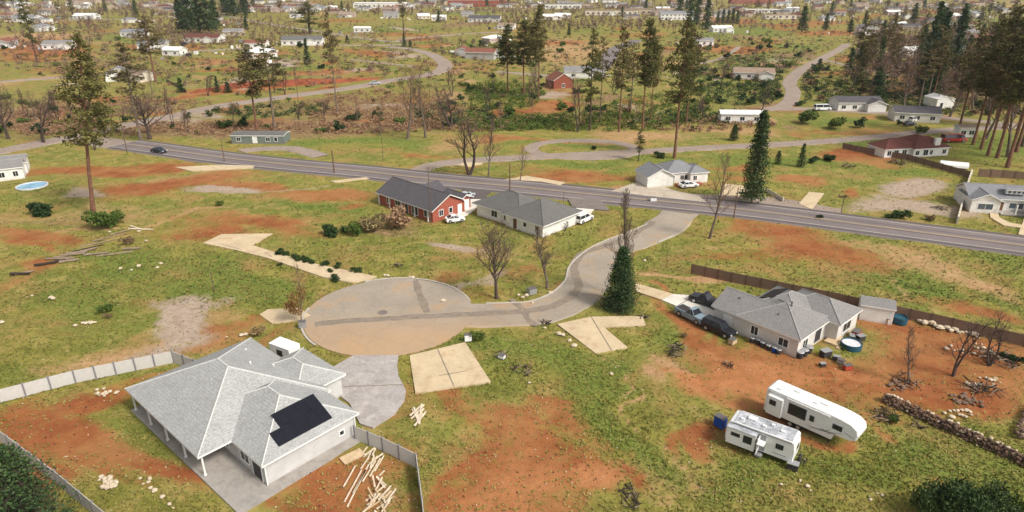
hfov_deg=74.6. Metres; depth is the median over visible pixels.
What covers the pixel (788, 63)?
shrub
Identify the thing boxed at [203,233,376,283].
driveway
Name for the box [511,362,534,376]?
brush pile
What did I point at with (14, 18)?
house
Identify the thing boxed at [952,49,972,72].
pine tree
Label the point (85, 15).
house
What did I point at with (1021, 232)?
driveway
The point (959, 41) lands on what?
fir tree
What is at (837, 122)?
shrub
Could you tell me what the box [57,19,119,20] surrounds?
back lane
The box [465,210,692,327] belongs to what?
side road
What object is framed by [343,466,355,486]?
board
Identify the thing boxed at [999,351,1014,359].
shrub
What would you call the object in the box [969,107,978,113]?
shrub
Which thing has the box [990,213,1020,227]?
path
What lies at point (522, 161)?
bare tree
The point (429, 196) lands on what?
utility pole
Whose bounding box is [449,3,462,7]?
house
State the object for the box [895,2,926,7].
commercial building
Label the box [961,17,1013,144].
pine tree
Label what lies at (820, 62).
fir tree
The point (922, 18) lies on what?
house
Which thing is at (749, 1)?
commercial building
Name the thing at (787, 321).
house
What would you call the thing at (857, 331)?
crate
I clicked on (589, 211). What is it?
driveway
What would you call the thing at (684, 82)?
pine tree
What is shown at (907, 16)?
house
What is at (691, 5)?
fir tree
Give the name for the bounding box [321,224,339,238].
shrub
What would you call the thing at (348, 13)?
house
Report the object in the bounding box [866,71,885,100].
fir tree
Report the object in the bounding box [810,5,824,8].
house
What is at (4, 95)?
shrub
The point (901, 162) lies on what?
brush pile
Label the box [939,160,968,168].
covered boat
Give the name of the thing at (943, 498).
shrub
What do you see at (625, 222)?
bare tree
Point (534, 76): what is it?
bare tree
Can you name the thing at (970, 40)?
fir tree
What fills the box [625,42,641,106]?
pine tree
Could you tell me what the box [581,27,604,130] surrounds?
pine tree
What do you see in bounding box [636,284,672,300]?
driveway
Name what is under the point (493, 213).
window
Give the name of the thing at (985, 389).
brush pile
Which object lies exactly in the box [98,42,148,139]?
pine tree
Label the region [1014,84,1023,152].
pine tree
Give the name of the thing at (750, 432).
travel trailer
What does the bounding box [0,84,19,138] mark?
bare tree
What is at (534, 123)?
undergrowth
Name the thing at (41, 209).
shrub
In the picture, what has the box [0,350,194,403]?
panel fence
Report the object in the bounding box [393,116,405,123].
shrub
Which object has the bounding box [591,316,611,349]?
slab joint
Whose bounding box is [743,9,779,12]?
commercial building
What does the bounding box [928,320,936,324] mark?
boulder
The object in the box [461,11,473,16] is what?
house
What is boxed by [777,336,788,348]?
window
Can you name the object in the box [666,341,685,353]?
brush pile
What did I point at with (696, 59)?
pine tree
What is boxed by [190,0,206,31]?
fir tree
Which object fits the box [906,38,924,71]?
bare tree
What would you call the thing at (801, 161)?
fir tree
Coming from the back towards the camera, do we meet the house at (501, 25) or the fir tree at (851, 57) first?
the house at (501, 25)
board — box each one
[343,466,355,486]
[344,470,361,501]
[347,471,365,506]
[353,464,369,492]
[362,460,375,481]
[362,499,381,511]
[365,484,386,500]
[369,458,380,476]
[414,411,425,425]
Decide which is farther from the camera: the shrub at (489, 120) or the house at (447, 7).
the house at (447, 7)
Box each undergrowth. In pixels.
[205,54,988,124]
[387,39,711,131]
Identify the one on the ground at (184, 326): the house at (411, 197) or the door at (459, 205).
the house at (411, 197)
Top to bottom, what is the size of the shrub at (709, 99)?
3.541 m
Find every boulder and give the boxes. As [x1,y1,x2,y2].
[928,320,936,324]
[936,325,944,328]
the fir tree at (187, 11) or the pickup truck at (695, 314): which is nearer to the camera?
the pickup truck at (695, 314)
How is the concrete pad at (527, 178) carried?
on the ground at (184, 326)
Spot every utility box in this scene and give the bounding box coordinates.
[298,320,305,327]
[464,333,471,341]
[527,286,536,295]
[650,196,656,200]
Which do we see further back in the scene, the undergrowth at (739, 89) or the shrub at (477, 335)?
the undergrowth at (739, 89)
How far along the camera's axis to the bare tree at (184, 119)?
209.44 m
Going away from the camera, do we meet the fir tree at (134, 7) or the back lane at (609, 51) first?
the back lane at (609, 51)
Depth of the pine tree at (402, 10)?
526.80 m
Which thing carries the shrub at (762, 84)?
on the ground at (184, 326)
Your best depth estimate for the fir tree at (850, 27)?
561.81 m
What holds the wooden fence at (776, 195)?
on the ground at (184, 326)
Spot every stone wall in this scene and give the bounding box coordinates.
[882,393,1023,466]
[1013,409,1023,438]
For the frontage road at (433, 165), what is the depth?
192.51 m
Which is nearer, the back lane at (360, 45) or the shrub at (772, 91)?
the shrub at (772, 91)
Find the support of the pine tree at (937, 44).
on the ground at (184, 326)
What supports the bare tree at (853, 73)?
on the ground at (184, 326)
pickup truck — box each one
[674,304,706,324]
[688,291,716,309]
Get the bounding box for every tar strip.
[315,221,655,326]
[413,280,429,312]
[509,299,538,325]
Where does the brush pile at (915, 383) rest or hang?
on the ground at (184, 326)
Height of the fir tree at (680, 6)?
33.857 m
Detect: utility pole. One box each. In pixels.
[116,111,127,151]
[331,150,334,172]
[428,170,430,222]
[733,187,738,217]
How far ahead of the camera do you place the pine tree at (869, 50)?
272.86 m
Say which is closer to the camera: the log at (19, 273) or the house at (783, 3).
the log at (19, 273)
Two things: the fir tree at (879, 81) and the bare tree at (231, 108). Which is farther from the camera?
the fir tree at (879, 81)
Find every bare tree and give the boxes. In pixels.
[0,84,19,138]
[16,87,27,116]
[21,90,56,142]
[23,90,39,119]
[47,89,58,118]
[108,86,181,139]
[143,91,149,125]
[144,66,156,94]
[158,85,172,114]
[164,95,175,123]
[180,108,188,131]
[199,74,214,95]
[227,104,239,122]
[277,68,287,94]
[282,263,307,319]
[294,102,303,119]
[318,97,329,119]
[354,97,359,116]
[375,104,387,135]
[384,69,431,138]
[403,63,430,137]
[426,79,468,126]
[436,97,447,130]
[442,115,489,174]
[446,67,459,96]
[453,108,464,120]
[469,215,518,298]
[482,115,503,176]
[483,85,495,111]
[488,70,495,87]
[491,98,504,127]
[515,145,528,179]
[525,78,539,105]
[530,68,540,92]
[532,224,558,288]
[560,221,568,234]
[568,69,589,131]
[604,188,637,259]
[607,76,618,93]
[697,150,739,238]
[699,93,708,119]
[720,63,727,86]
[760,82,774,109]
[848,60,862,87]
[865,85,877,95]
[874,17,881,26]
[874,25,886,46]
[875,51,899,86]
[891,65,922,104]
[900,327,924,383]
[903,61,915,89]
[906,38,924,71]
[913,51,922,64]
[933,71,955,95]
[935,78,953,94]
[940,314,995,376]
[943,72,973,116]
[956,69,982,108]
[972,83,999,124]
[974,96,1023,139]
[984,309,1018,366]
[991,73,1023,156]
[1005,104,1023,146]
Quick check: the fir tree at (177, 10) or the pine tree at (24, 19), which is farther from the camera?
the fir tree at (177, 10)
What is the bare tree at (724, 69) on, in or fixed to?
on the ground at (184, 326)
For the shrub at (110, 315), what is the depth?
98.53 m
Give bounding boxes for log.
[10,272,29,275]
[34,261,55,265]
[39,259,65,265]
[45,258,70,259]
[53,256,73,258]
[59,258,78,262]
[60,252,85,255]
[66,247,96,255]
[72,244,102,251]
[80,239,116,246]
[83,251,108,255]
[92,233,126,241]
[108,251,132,255]
[122,247,140,249]
[128,228,153,229]
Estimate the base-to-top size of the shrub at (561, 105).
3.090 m
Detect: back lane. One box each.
[0,74,102,82]
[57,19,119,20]
[188,48,252,51]
[220,14,512,41]
[238,146,329,157]
[292,44,407,45]
[349,59,412,66]
[417,10,706,12]
[495,71,609,76]
[597,40,641,69]
[700,47,740,63]
[817,58,901,76]
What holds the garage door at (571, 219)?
in the house at (523, 213)
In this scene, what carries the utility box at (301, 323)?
on the ground at (184, 326)
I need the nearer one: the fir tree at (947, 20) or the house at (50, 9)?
the fir tree at (947, 20)
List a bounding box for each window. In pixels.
[0,172,5,177]
[12,170,18,176]
[239,449,249,465]
[338,429,344,436]
[411,206,417,215]
[439,209,443,216]
[491,210,497,217]
[750,324,758,336]
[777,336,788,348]
[802,337,808,347]
[841,319,851,333]
[922,150,928,155]
[977,203,993,209]
[1008,203,1023,209]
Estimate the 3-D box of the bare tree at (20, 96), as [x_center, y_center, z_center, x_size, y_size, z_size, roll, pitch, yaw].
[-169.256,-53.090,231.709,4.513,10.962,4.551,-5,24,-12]
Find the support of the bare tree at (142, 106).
on the ground at (184, 326)
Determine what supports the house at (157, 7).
on the ground at (184, 326)
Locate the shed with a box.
[858,295,896,324]
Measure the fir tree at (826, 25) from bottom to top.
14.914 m
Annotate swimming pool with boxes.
[15,181,48,190]
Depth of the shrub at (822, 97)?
261.86 m
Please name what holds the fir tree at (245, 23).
on the ground at (184, 326)
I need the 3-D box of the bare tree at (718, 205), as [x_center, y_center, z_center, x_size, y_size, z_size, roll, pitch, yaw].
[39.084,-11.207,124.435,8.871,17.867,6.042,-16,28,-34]
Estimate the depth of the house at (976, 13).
737.89 m
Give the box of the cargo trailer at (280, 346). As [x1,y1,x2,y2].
[269,337,299,356]
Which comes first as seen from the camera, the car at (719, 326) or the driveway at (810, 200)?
the car at (719, 326)
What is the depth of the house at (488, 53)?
385.92 m
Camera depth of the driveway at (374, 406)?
82.02 m
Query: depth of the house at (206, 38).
458.10 m
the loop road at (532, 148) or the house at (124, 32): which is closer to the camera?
the loop road at (532, 148)
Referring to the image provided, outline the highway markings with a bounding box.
[109,140,1023,254]
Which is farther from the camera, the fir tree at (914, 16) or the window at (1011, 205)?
the fir tree at (914, 16)
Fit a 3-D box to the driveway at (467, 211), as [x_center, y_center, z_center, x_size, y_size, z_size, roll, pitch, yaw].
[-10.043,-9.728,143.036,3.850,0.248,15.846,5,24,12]
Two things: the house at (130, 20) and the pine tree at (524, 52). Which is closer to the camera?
the pine tree at (524, 52)
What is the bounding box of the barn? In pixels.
[923,93,954,108]
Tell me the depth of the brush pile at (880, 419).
76.60 m
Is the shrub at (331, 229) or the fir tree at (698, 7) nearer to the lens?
the shrub at (331, 229)
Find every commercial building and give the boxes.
[65,0,100,3]
[278,1,310,5]
[353,2,406,7]
[447,0,479,6]
[480,0,506,6]
[544,3,580,8]
[584,10,638,15]
[621,8,652,14]
[728,0,784,3]
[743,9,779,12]
[761,14,796,18]
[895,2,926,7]
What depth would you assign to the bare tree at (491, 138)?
164.47 m
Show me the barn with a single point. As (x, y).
(935, 99)
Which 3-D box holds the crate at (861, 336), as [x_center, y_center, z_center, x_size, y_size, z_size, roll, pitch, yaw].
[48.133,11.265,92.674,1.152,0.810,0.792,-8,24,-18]
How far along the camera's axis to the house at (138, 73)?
305.29 m
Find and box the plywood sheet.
[339,448,364,464]
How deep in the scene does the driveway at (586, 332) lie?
95.28 m
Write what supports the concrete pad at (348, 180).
on the ground at (184, 326)
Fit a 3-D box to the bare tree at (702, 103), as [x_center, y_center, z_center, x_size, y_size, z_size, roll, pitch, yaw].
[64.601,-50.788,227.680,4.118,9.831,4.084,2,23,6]
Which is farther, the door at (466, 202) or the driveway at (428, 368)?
the door at (466, 202)
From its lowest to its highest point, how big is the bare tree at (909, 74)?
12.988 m
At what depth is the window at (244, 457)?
68.40 m
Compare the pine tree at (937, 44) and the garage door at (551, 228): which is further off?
the pine tree at (937, 44)
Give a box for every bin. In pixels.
[750,336,754,342]
[756,338,760,344]
[760,340,765,347]
[766,343,771,350]
[772,346,777,352]
[776,348,781,354]
[796,349,804,358]
[801,347,808,356]
[805,344,813,353]
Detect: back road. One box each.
[0,46,452,154]
[72,136,132,147]
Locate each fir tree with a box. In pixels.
[131,0,139,17]
[171,0,185,30]
[176,77,184,92]
[178,0,200,31]
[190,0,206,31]
[195,0,219,32]
[209,0,222,28]
[213,76,221,92]
[217,0,231,14]
[222,82,233,92]
[224,0,240,15]
[237,0,251,14]
[242,2,248,17]
[242,17,250,28]
[302,38,310,64]
[402,32,406,46]
[435,10,441,21]
[567,23,571,34]
[594,245,644,315]
[675,0,684,10]
[683,0,697,26]
[693,0,702,23]
[700,0,713,28]
[720,9,725,23]
[725,9,731,23]
[728,124,739,140]
[730,8,735,22]
[734,10,740,23]
[735,110,773,203]
[774,150,782,163]
[795,143,806,167]
[796,6,809,31]
[816,58,824,67]
[821,13,829,30]
[829,1,834,14]
[844,47,855,71]
[846,19,854,32]
[849,44,866,82]
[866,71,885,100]
[870,66,886,85]
[875,37,886,68]
[877,20,887,41]
[908,3,921,21]
[912,1,946,80]
[912,48,937,93]
[916,24,929,59]
[923,72,941,93]
[927,11,953,92]
[931,7,952,37]
[939,41,951,78]
[948,8,971,70]
[956,3,971,25]
[967,35,974,46]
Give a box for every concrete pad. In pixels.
[331,177,369,182]
[453,162,482,166]
[505,176,564,184]
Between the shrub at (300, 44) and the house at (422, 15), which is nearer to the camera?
the shrub at (300, 44)
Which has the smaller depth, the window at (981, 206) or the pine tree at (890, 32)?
the window at (981, 206)
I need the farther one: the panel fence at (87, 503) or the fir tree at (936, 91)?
the fir tree at (936, 91)
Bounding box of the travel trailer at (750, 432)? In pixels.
[725,410,805,464]
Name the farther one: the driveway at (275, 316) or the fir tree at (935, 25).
the fir tree at (935, 25)
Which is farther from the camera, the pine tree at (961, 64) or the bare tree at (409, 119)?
the pine tree at (961, 64)
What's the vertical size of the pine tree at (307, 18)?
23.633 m
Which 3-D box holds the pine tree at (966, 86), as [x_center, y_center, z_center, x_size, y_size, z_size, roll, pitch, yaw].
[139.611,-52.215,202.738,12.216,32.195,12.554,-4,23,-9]
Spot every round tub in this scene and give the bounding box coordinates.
[840,337,862,352]
[893,314,908,325]
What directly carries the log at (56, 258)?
on the ground at (184, 326)
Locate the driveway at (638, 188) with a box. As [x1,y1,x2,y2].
[612,182,704,201]
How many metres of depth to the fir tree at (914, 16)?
664.24 m
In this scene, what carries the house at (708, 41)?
on the ground at (184, 326)
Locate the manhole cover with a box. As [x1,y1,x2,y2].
[377,310,386,314]
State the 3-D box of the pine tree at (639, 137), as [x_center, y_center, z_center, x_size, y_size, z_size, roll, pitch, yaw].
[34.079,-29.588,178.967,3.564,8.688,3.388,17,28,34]
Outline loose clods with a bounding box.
[6,219,1022,509]
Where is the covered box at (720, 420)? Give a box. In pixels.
[713,412,727,429]
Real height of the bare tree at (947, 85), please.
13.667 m
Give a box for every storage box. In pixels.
[498,352,505,359]
[728,336,737,345]
[786,460,799,471]
[819,361,826,367]
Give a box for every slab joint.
[342,384,403,386]
[437,348,453,385]
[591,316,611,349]
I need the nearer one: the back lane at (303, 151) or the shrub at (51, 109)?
the back lane at (303, 151)
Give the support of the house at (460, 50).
on the ground at (184, 326)
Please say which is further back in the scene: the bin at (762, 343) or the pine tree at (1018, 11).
the pine tree at (1018, 11)
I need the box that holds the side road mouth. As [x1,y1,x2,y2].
[644,213,697,231]
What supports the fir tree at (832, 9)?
on the ground at (184, 326)
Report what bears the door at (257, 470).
in the house at (250, 423)
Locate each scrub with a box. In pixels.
[1,6,988,105]
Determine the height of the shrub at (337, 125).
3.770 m
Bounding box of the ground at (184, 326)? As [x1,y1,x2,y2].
[0,0,1023,511]
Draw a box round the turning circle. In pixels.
[303,279,472,355]
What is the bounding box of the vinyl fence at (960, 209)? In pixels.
[956,169,972,223]
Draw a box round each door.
[251,460,263,481]
[252,136,257,142]
[404,203,408,213]
[458,203,461,212]
[463,199,468,208]
[513,218,516,228]
[547,222,556,235]
[559,216,573,230]
[723,313,731,326]
[761,75,770,79]
[813,327,822,343]
[870,106,883,111]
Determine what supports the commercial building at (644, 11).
on the ground at (184, 326)
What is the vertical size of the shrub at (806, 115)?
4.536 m
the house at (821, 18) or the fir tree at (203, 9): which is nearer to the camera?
the fir tree at (203, 9)
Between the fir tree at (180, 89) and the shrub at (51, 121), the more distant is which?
the fir tree at (180, 89)
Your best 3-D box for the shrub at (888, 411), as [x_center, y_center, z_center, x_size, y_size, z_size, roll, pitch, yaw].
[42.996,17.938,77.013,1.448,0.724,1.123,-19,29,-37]
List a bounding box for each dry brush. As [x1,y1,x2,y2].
[0,0,1022,86]
[0,5,916,86]
[0,18,988,135]
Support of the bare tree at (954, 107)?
on the ground at (184, 326)
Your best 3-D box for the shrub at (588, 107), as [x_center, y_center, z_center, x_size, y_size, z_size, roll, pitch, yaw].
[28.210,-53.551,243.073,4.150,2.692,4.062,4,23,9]
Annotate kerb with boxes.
[301,308,315,345]
[365,277,470,300]
[486,223,647,303]
[658,235,674,242]
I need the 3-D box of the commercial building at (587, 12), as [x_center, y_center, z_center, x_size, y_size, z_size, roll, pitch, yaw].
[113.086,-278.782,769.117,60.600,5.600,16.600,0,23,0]
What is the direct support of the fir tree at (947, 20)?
on the ground at (184, 326)
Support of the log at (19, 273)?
on the ground at (184, 326)
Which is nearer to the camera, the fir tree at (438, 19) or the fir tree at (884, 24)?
the fir tree at (884, 24)
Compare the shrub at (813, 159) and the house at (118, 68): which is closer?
the shrub at (813, 159)
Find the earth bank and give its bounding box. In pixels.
[191,77,378,93]
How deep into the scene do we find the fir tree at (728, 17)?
652.19 m
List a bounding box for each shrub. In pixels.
[0,93,12,98]
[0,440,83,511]
[15,118,30,122]
[25,202,53,217]
[30,122,39,130]
[37,126,48,132]
[45,103,58,112]
[47,118,57,125]
[81,210,118,227]
[95,304,113,311]
[102,313,112,317]
[109,209,125,219]
[118,235,134,243]
[120,115,128,121]
[215,200,223,205]
[216,119,233,127]
[237,116,248,125]
[249,326,265,335]
[275,248,283,254]
[279,250,289,255]
[291,253,300,258]
[295,255,305,260]
[296,41,302,47]
[313,127,326,131]
[320,260,329,265]
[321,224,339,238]
[331,273,339,281]
[333,120,346,129]
[334,262,341,268]
[343,115,353,120]
[344,221,362,234]
[350,266,361,272]
[351,111,360,119]
[359,213,384,231]
[384,205,411,227]
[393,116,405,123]
[465,84,473,90]
[468,330,485,339]
[486,119,500,124]
[503,106,515,114]
[556,102,567,109]
[566,106,574,111]
[585,104,594,110]
[599,104,608,109]
[621,105,631,113]
[653,151,664,158]
[702,96,713,103]
[717,95,724,102]
[746,95,757,103]
[759,81,767,88]
[761,37,770,42]
[761,89,773,95]
[765,63,775,67]
[775,90,783,98]
[781,60,795,66]
[794,51,802,56]
[797,109,819,121]
[807,78,814,83]
[808,156,819,162]
[810,63,821,72]
[817,94,825,100]
[822,154,836,160]
[827,117,847,126]
[853,116,867,127]
[883,408,892,415]
[888,414,898,423]
[891,210,912,217]
[909,476,993,511]
[915,125,928,132]
[924,215,935,220]
[961,478,1015,511]
[969,100,982,104]
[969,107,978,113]
[993,495,1022,511]
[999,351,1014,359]
[1007,491,1023,511]
[1008,354,1023,363]
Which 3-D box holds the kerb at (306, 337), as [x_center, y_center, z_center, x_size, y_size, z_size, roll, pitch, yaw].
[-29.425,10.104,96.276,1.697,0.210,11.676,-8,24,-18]
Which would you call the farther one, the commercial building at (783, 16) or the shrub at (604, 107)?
the commercial building at (783, 16)
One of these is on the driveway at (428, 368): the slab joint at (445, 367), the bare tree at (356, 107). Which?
the slab joint at (445, 367)
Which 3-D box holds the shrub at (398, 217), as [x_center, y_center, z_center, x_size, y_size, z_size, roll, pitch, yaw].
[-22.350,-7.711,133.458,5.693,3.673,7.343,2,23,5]
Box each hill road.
[761,44,850,110]
[773,107,1022,126]
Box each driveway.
[176,165,253,171]
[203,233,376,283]
[260,308,310,323]
[334,355,405,428]
[410,342,490,393]
[453,199,479,222]
[557,316,645,353]
[577,208,593,213]
[612,182,704,201]
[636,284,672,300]
[662,294,714,315]
[719,184,745,195]
[799,192,823,208]
[1018,220,1023,235]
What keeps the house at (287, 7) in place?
on the ground at (184, 326)
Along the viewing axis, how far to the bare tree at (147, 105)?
216.44 m
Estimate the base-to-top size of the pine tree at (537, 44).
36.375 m
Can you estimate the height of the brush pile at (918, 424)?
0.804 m
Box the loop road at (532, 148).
[524,139,641,159]
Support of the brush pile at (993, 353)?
on the ground at (184, 326)
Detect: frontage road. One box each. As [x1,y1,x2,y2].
[411,125,1021,170]
[694,194,842,212]
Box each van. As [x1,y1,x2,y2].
[813,104,831,110]
[940,133,967,141]
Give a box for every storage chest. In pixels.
[819,347,832,357]
[833,354,840,360]
[837,357,845,364]
[842,363,852,370]
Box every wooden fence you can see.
[166,79,186,92]
[691,263,1023,346]
[765,187,783,201]
[842,143,970,176]
[977,168,1023,178]
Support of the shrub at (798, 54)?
on the ground at (184, 326)
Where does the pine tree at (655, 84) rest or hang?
on the ground at (184, 326)
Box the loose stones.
[9,226,1016,510]
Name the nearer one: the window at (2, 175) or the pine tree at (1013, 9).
the window at (2, 175)
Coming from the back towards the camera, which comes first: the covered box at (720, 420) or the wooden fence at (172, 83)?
the wooden fence at (172, 83)
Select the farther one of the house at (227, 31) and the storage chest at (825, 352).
the house at (227, 31)
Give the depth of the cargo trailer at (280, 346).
86.84 m
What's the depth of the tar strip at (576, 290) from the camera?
100.40 m
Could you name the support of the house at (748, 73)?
on the ground at (184, 326)
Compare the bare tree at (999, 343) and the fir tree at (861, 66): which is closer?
the bare tree at (999, 343)
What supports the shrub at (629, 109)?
on the ground at (184, 326)
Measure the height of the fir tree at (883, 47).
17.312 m
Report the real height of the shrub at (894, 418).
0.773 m
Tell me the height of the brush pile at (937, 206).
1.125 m
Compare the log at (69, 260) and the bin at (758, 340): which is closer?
the bin at (758, 340)
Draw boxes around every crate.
[851,328,862,337]
[855,333,866,340]
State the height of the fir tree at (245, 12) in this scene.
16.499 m
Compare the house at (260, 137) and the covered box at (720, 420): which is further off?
the house at (260, 137)
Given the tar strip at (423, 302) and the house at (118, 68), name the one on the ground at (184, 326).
the house at (118, 68)
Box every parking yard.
[462,187,492,198]
[568,198,609,210]
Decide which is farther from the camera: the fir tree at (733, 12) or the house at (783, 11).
the house at (783, 11)
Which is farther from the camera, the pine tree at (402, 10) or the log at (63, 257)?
the pine tree at (402, 10)
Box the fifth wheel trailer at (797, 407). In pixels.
[764,380,866,441]
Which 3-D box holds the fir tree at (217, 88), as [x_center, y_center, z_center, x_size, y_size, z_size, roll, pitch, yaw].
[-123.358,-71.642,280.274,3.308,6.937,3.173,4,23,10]
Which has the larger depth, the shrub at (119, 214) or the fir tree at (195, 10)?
the fir tree at (195, 10)
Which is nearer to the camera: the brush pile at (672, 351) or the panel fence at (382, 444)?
the panel fence at (382, 444)
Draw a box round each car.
[150,147,166,153]
[444,213,464,222]
[462,191,474,196]
[576,212,593,223]
[678,180,698,187]
[701,314,737,338]
[902,121,917,125]
[908,117,916,121]
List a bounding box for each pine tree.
[0,0,6,15]
[14,0,37,61]
[44,32,137,212]
[67,0,74,16]
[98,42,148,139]
[128,15,166,81]
[227,43,270,130]
[247,38,287,130]
[275,0,282,17]
[286,2,319,33]
[318,6,340,112]
[397,0,407,31]
[492,22,519,91]
[507,18,535,94]
[525,2,551,98]
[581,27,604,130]
[597,36,611,121]
[608,26,637,131]
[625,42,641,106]
[632,17,666,130]
[634,129,644,160]
[646,35,663,119]
[662,15,708,158]
[679,29,707,122]
[849,71,871,95]
[853,13,875,69]
[856,29,884,86]
[859,35,878,58]
[880,32,889,51]
[885,14,905,79]
[888,33,904,88]
[899,6,909,16]
[912,49,942,105]
[915,24,928,53]
[924,10,931,22]
[925,24,953,94]
[933,32,956,92]
[948,27,997,123]
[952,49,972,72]
[953,43,975,94]
[960,43,985,74]
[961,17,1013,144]
[964,17,975,39]
[968,40,991,107]
[976,2,1023,149]
[976,7,987,27]
[981,29,1023,155]
[987,0,994,15]
[988,9,1007,48]
[990,24,1023,158]
[994,2,1002,18]
[1000,31,1023,167]
[1005,0,1019,19]
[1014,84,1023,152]
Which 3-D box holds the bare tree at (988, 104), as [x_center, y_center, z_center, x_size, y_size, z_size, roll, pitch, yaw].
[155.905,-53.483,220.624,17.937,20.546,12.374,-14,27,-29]
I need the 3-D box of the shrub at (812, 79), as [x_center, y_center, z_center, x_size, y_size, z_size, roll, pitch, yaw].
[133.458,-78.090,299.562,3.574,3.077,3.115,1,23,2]
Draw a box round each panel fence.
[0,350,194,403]
[0,431,105,511]
[352,425,423,511]
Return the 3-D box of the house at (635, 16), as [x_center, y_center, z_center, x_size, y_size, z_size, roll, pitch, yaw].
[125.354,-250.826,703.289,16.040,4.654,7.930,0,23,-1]
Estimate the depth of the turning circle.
98.40 m
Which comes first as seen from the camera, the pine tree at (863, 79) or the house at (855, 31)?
the pine tree at (863, 79)
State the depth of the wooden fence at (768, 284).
102.24 m
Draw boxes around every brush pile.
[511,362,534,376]
[538,319,551,326]
[618,481,640,502]
[621,492,641,510]
[634,313,649,318]
[663,348,682,356]
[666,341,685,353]
[722,360,733,368]
[868,403,901,424]
[888,369,924,389]
[889,157,908,164]
[911,418,927,428]
[934,204,949,209]
[955,375,1009,397]
[970,346,1020,369]
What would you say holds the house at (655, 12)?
on the ground at (184, 326)
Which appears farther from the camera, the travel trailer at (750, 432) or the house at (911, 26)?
the house at (911, 26)
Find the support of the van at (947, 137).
on the ground at (184, 326)
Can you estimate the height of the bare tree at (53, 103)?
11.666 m
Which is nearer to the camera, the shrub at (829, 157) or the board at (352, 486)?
the board at (352, 486)
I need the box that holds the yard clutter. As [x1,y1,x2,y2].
[0,0,1021,62]
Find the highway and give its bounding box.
[106,140,1023,255]
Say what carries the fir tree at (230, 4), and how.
on the ground at (184, 326)
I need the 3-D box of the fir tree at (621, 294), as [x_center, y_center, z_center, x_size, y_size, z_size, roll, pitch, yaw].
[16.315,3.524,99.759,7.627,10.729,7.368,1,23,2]
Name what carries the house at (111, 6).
on the ground at (184, 326)
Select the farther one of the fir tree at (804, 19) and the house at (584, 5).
the house at (584, 5)
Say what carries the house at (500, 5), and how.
on the ground at (184, 326)
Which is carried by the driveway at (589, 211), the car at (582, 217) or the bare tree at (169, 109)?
the car at (582, 217)
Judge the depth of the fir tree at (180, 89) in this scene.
280.14 m
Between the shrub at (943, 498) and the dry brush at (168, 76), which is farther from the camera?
the dry brush at (168, 76)
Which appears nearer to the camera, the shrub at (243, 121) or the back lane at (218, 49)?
the shrub at (243, 121)
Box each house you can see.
[0,7,15,11]
[0,13,16,18]
[0,37,18,47]
[0,153,29,181]
[1,1,18,5]
[6,11,23,14]
[10,15,41,21]
[31,23,54,31]
[33,17,52,22]
[37,10,50,14]
[40,40,75,49]
[41,8,58,12]
[67,2,83,6]
[72,13,100,18]
[76,4,89,8]
[105,65,125,81]
[107,4,118,8]
[117,2,130,5]
[119,29,148,36]
[121,17,136,22]
[123,69,153,82]
[125,337,360,511]
[136,39,168,49]
[149,4,159,8]
[154,4,172,9]
[161,46,187,55]
[163,7,173,12]
[183,33,225,42]
[222,28,244,35]
[230,131,290,143]
[243,47,277,58]
[244,40,268,47]
[249,0,264,3]
[252,5,267,10]
[270,6,283,11]
[280,35,324,45]
[281,5,293,10]
[289,12,303,17]
[325,9,341,13]
[338,11,355,16]
[353,26,371,31]
[355,6,371,10]
[375,176,473,221]
[382,7,398,11]
[383,11,398,17]
[416,13,429,18]
[422,2,436,6]
[431,15,446,20]
[441,6,453,10]
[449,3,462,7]
[454,46,466,55]
[461,2,472,6]
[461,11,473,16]
[464,47,497,59]
[468,15,501,21]
[472,190,582,236]
[481,35,501,42]
[497,3,511,7]
[497,23,515,29]
[525,2,538,7]
[541,14,561,19]
[545,70,572,88]
[555,13,571,17]
[563,66,605,77]
[581,4,592,7]
[601,0,616,2]
[603,3,620,7]
[623,14,639,18]
[628,5,642,7]
[634,160,709,186]
[650,9,660,15]
[658,11,693,19]
[661,8,674,10]
[695,38,714,45]
[709,25,734,32]
[711,285,863,357]
[712,12,725,17]
[718,109,762,122]
[732,67,775,80]
[739,11,752,16]
[772,10,790,13]
[773,1,791,5]
[780,8,798,12]
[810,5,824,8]
[817,16,835,20]
[828,10,846,15]
[828,96,888,111]
[834,0,845,3]
[846,8,863,12]
[852,4,869,8]
[854,28,873,34]
[855,24,879,30]
[867,0,879,2]
[867,134,951,157]
[882,10,902,14]
[884,6,904,10]
[887,105,942,122]
[893,23,921,30]
[900,14,910,18]
[900,46,916,55]
[908,17,925,23]
[925,18,935,23]
[945,13,961,18]
[953,124,976,137]
[953,182,1023,216]
[955,29,979,34]
[969,2,983,5]
[970,11,984,16]
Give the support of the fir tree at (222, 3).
on the ground at (184, 326)

